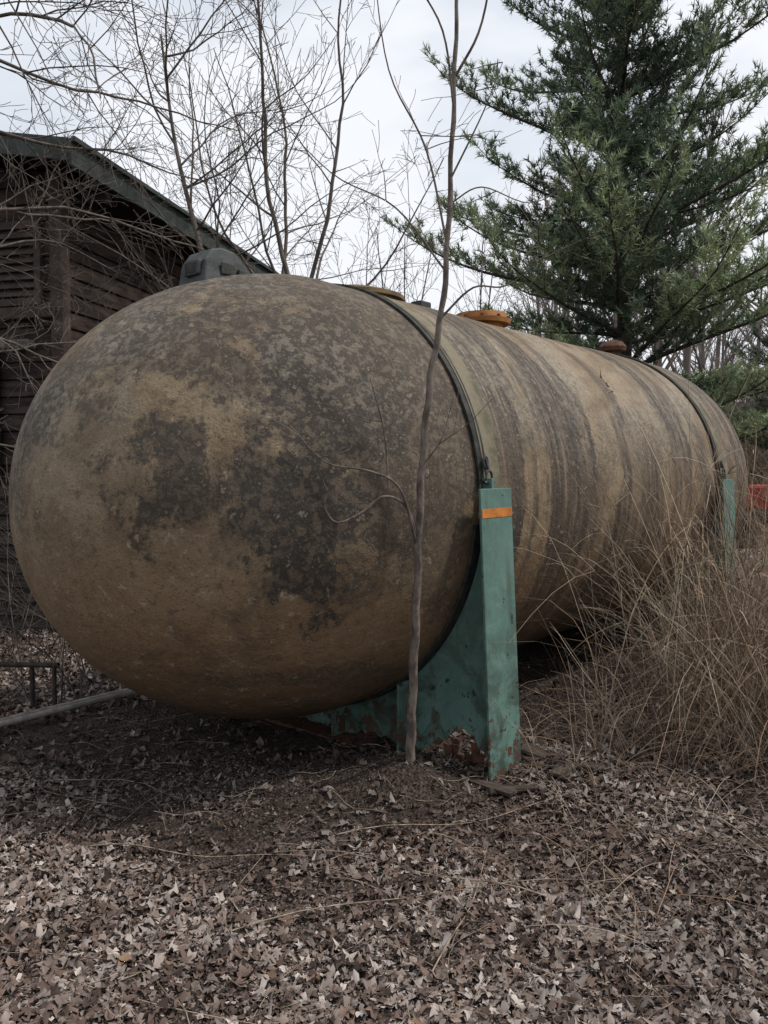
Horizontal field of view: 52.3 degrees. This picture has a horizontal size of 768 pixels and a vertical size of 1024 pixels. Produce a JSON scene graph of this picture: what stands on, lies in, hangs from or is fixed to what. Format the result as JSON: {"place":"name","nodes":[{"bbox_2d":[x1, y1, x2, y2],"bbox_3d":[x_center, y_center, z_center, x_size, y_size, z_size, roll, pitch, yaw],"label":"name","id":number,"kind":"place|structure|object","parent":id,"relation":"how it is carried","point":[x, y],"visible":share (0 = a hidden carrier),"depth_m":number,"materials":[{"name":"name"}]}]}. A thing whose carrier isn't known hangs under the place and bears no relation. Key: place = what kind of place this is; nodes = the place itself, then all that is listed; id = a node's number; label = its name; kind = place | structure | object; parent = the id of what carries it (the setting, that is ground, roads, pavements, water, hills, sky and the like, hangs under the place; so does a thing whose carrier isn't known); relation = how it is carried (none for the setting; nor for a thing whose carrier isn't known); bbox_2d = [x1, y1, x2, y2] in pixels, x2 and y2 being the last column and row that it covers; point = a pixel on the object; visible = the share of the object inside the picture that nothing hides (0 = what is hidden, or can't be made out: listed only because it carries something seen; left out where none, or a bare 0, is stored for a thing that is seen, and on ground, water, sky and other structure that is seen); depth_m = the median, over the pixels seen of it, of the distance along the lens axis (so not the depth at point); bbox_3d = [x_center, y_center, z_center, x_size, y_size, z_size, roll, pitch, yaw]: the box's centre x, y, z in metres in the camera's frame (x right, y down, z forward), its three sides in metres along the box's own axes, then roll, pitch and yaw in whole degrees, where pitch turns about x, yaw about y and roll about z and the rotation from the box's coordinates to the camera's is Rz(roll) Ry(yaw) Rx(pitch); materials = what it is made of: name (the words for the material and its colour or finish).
{"place":"outdoors","nodes":[
{"label":"outdoors","id":0,"kind":"place"},
{"bbox_2d":[0,401,767,1023],"bbox_3d":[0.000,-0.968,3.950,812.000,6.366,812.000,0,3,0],"label":"ground","id":1,"kind":"structure","parent":0,"point":[534,701],"depth_m":3.66,"materials":[{"name":"soil"}]},
{"bbox_2d":[0,661,59,706],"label":"pipe stand","id":2,"kind":"object","parent":1,"relation":"on","point":[31,665],"visible":0.81,"depth_m":5.20,"materials":[{"name":"black metal"}]},
{"bbox_2d":[0,421,87,702],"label":"bare shrub","id":3,"kind":"object","parent":1,"relation":"on","point":[62,645],"visible":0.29,"depth_m":5.50,"materials":[{"name":"brown plant"}]},
{"bbox_2d":[0,688,129,720],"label":"ground pipe","id":4,"kind":"object","parent":1,"relation":"on","point":[61,704],"visible":0.24,"depth_m":5.03,"materials":[{"name":"grey metal"}]},
{"bbox_2d":[0,690,138,727],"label":"ground pipe","id":5,"kind":"object","parent":1,"relation":"on","point":[36,715],"visible":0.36,"depth_m":4.97,"materials":[{"name":"grey metal"}]},
{"bbox_2d":[0,132,277,631],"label":"brown wooden shed","id":6,"kind":"structure","parent":1,"relation":"on","point":[10,381],"depth_m":7.60,"materials":[{"name":"brown wood"}]},
{"bbox_2d":[0,412,1,476],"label":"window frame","id":7,"kind":"structure","parent":6,"relation":"in","point":[0,412],"depth_m":7.60,"materials":[{"name":"brown wood"}]},
{"bbox_2d":[0,0,342,513],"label":"bare tree","id":8,"kind":"object","parent":1,"relation":"on","point":[19,210],"visible":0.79,"depth_m":5.83,"materials":[{"name":"brown plant"}]},
{"bbox_2d":[21,0,394,288],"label":"bare tree","id":9,"kind":"object","parent":1,"relation":"on","point":[196,228],"visible":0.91,"depth_m":7.21,"materials":[{"name":"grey plant"}]},
{"bbox_2d":[113,0,473,300],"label":"bare tree","id":10,"kind":"object","parent":1,"relation":"on","point":[282,252],"visible":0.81,"depth_m":8.34,"materials":[{"name":"brown plant"}]},
{"bbox_2d":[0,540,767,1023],"bbox_3d":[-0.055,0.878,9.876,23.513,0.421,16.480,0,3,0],"label":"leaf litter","id":11,"kind":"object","parent":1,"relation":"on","point":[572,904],"visible":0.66,"depth_m":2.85,"materials":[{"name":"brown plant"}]},
{"bbox_2d":[0,650,767,1023],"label":"fallen twigs","id":12,"kind":"object","parent":1,"relation":"on","point":[368,884],"visible":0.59,"depth_m":2.99,"materials":[{"name":"brown wood"}]},
{"bbox_2d":[262,456,520,782],"bbox_3d":[-0.449,0.497,4.853,2.836,1.668,0.300,3,4,41],"label":"tank saddle","id":13,"kind":"object","parent":1,"relation":"on","point":[467,675],"visible":0.45,"depth_m":4.06,"materials":[{"name":"teal paint"}]},
{"bbox_2d":[9,248,747,718],"bbox_3d":[0.857,-0.292,6.327,2.545,2.729,7.478,3,4,41],"label":"storage tank","id":14,"kind":"object","parent":13,"relation":"on","point":[181,540],"visible":0.91,"depth_m":3.60,"materials":[{"name":"metal"}]},
{"bbox_2d":[256,171,539,329],"bbox_3d":[0.264,-2.144,12.749,4.626,6.011,5.062,0,3,0],"label":"slender saplings thicket","id":15,"kind":"object","parent":1,"relation":"on","point":[480,288],"visible":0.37,"depth_m":11.84,"materials":[{"name":"brown plant"}]},
{"bbox_2d":[242,0,608,762],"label":"sapling tree","id":16,"kind":"object","parent":1,"relation":"on","point":[414,646],"visible":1,"depth_m":3.40,"materials":[{"name":"brown plant"}]},
{"bbox_2d":[460,772,516,796],"bbox_3d":[0.399,1.333,3.922,0.616,0.037,0.093,1,-4,43],"label":"broken plank","id":17,"kind":"object","parent":1,"relation":"on","point":[485,784],"visible":0.48,"depth_m":3.79,"materials":[{"name":"brown wood"}]},
{"bbox_2d":[484,784,538,794],"bbox_3d":[0.618,1.340,3.798,0.259,0.030,0.092,1,-2,-12],"label":"broken plank","id":18,"kind":"object","parent":1,"relation":"on","point":[530,787],"visible":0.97,"depth_m":3.77,"materials":[{"name":"brown wood"}]},
{"bbox_2d":[521,741,564,763],"bbox_3d":[0.861,1.293,4.130,0.292,0.045,0.084,16,16,16],"label":"broken plank","id":19,"kind":"object","parent":1,"relation":"on","point":[535,753],"visible":0.43,"depth_m":4.12,"materials":[{"name":"brown wood"}]},
{"bbox_2d":[521,743,599,763],"bbox_3d":[0.950,1.307,4.232,0.515,0.043,0.091,1,2,-29],"label":"broken plank","id":20,"kind":"object","parent":1,"relation":"on","point":[525,757],"visible":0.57,"depth_m":4.22,"materials":[{"name":"brown wood"}]},
{"bbox_2d":[550,759,573,779],"bbox_3d":[0.928,1.315,4.035,0.094,0.032,0.356,10,1,21],"label":"broken plank","id":21,"kind":"object","parent":1,"relation":"on","point":[560,769],"visible":0.51,"depth_m":3.93,"materials":[{"name":"brown wood"}]},
{"bbox_2d":[378,0,767,441],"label":"pine tree","id":22,"kind":"object","parent":1,"relation":"on","point":[615,250],"visible":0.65,"depth_m":12.71,"materials":[{"name":"green plant"}]},
{"bbox_2d":[574,761,604,771],"bbox_3d":[1.001,1.319,4.061,0.085,0.039,0.313,-5,-6,-36],"label":"broken plank","id":23,"kind":"object","parent":1,"relation":"on","point":[595,766],"visible":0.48,"depth_m":3.97,"materials":[{"name":"brown wood"}]},
{"bbox_2d":[421,347,767,977],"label":"dry grass","id":24,"kind":"structure","parent":1,"relation":"on","point":[746,658],"depth_m":4.50,"materials":[{"name":"plant"}]},
{"bbox_2d":[494,64,767,465],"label":"distant trees","id":25,"kind":"object","parent":1,"relation":"on","point":[704,349],"visible":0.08,"depth_m":25.34,"materials":[{"name":"grey plant"}]},
{"bbox_2d":[579,460,737,650],"bbox_3d":[1.952,0.335,7.638,2.836,1.668,0.300,3,4,41],"label":"tank saddle","id":26,"kind":"object","parent":1,"relation":"on","point":[729,485],"visible":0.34,"depth_m":6.95,"materials":[{"name":"teal paint"}]},
{"bbox_2d":[722,300,767,483],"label":"pine tree","id":27,"kind":"object","parent":1,"relation":"on","point":[758,407],"visible":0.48,"depth_m":20.44,"materials":[{"name":"green plant"}]},
{"bbox_2d":[724,396,767,544],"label":"hillside brush","id":28,"kind":"object","parent":1,"relation":"on","point":[761,454],"visible":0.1,"depth_m":19.78,"materials":[{"name":"brown plant"}]},
{"bbox_2d":[736,484,767,547],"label":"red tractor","id":29,"kind":"object","parent":1,"relation":"on","point":[757,486],"visible":0.16,"depth_m":15.28,"materials":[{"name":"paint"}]},
{"bbox_2d":[0,0,767,400],"label":"sky","id":30,"kind":"structure","parent":0,"point":[508,37],"materials":[{"name":"white"}]},
{"bbox_2d":[736,548,767,560],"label":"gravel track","id":31,"kind":"structure","parent":0,"point":[751,554],"depth_m":14.57,"materials":[{"name":"grey gravel"}]}
]}

